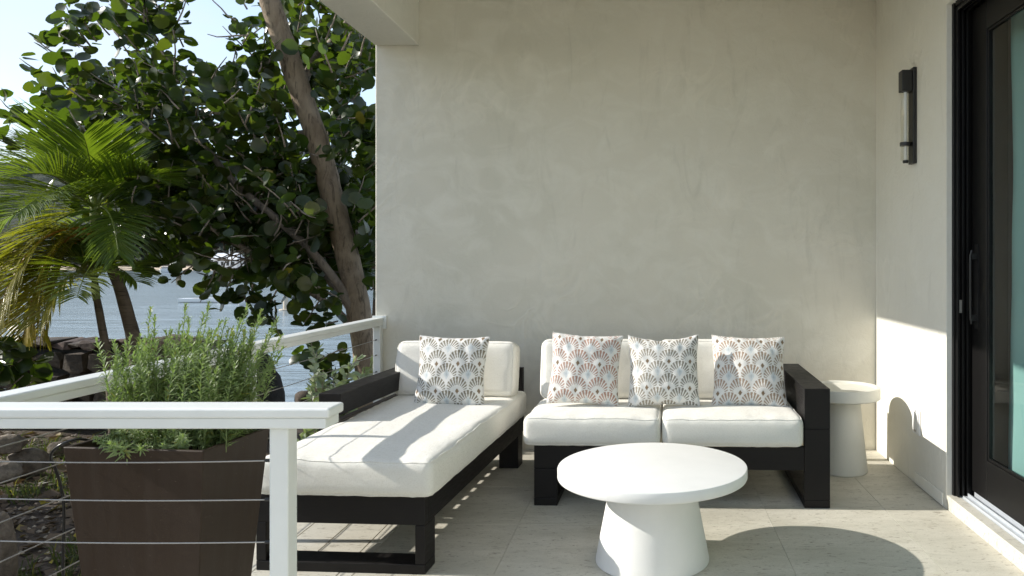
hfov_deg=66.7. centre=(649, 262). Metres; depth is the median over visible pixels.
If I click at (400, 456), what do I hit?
chaise lounge
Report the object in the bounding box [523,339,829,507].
outdoor sofa
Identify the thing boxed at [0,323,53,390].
sea grape shrub
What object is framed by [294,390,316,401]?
rock
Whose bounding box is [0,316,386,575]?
cable railing
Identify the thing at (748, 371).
throw pillow
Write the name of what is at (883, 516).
terrace floor
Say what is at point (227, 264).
beach house
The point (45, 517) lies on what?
gravel
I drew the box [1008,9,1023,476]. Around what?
curtain
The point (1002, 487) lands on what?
door panel
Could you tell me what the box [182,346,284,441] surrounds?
boulder
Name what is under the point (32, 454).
rock
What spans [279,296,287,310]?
mooring pile
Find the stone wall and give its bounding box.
[0,334,225,430]
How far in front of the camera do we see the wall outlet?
4.29 m
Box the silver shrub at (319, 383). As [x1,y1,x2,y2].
[297,343,372,441]
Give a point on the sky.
(18, 18)
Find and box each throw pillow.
[414,335,489,404]
[546,332,622,405]
[628,334,699,406]
[711,335,787,406]
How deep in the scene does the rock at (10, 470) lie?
5.17 m
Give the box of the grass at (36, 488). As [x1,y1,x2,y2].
[0,430,100,575]
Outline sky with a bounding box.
[0,0,375,166]
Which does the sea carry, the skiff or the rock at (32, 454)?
the skiff
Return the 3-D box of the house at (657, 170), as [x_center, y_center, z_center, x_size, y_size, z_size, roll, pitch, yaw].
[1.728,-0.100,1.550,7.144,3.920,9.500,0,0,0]
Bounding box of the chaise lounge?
[256,341,525,573]
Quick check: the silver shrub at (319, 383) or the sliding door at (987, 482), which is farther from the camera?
the silver shrub at (319, 383)
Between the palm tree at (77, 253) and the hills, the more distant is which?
the hills
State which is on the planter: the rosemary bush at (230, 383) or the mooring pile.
the rosemary bush at (230, 383)
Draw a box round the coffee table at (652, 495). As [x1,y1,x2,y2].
[557,443,747,575]
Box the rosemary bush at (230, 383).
[91,301,286,461]
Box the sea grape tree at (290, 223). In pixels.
[0,0,375,408]
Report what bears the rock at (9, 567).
on the garden ground at (29, 523)
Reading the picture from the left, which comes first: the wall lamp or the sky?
the sky
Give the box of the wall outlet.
[912,408,920,435]
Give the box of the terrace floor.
[251,450,1023,575]
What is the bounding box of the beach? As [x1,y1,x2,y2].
[1,264,244,269]
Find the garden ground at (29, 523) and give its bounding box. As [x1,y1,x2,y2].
[0,429,314,575]
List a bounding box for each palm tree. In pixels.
[0,96,197,393]
[0,222,163,433]
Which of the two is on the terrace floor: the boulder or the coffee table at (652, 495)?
the coffee table at (652, 495)
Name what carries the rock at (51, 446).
on the garden ground at (29, 523)
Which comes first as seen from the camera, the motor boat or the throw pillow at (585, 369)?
the throw pillow at (585, 369)
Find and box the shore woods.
[0,236,246,263]
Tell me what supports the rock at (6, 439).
on the rock at (32, 454)
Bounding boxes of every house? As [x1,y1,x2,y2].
[211,249,243,267]
[319,0,1023,572]
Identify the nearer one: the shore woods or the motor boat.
the motor boat
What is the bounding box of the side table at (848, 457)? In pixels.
[821,380,880,476]
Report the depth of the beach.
339.05 m
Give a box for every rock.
[0,434,27,454]
[0,459,22,484]
[0,511,18,575]
[6,448,49,477]
[47,441,70,459]
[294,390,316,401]
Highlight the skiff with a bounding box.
[178,298,216,302]
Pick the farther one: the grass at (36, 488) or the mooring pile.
the mooring pile
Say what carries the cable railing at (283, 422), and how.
on the terrace floor
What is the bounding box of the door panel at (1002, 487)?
[969,0,1023,525]
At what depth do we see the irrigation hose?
2.39 m
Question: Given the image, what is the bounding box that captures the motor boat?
[159,267,168,272]
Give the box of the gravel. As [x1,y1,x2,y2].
[4,476,76,575]
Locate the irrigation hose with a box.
[49,438,89,575]
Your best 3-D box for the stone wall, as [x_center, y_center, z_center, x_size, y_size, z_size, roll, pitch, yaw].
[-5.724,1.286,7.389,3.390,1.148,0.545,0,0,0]
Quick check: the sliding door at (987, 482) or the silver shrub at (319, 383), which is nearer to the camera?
the sliding door at (987, 482)
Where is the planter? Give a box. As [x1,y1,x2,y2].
[64,429,268,575]
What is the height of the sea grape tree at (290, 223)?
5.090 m
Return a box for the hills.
[0,161,246,263]
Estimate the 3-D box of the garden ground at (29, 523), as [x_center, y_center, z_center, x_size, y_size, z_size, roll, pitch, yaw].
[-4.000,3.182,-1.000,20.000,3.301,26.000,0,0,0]
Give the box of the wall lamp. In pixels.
[899,67,916,164]
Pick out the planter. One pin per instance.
(161, 521)
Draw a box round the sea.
[1,270,372,401]
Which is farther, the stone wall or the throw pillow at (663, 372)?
the stone wall
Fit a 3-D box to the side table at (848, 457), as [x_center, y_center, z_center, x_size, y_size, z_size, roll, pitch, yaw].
[1.165,1.004,4.605,0.450,0.511,0.450,0,0,0]
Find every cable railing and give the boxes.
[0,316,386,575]
[0,402,342,575]
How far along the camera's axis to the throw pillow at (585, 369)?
4.15 m
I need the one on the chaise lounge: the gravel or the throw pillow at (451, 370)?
the throw pillow at (451, 370)
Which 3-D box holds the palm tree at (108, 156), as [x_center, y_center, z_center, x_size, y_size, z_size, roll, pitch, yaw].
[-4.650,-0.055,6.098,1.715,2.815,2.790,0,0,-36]
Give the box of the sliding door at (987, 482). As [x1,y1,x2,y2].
[952,0,1023,544]

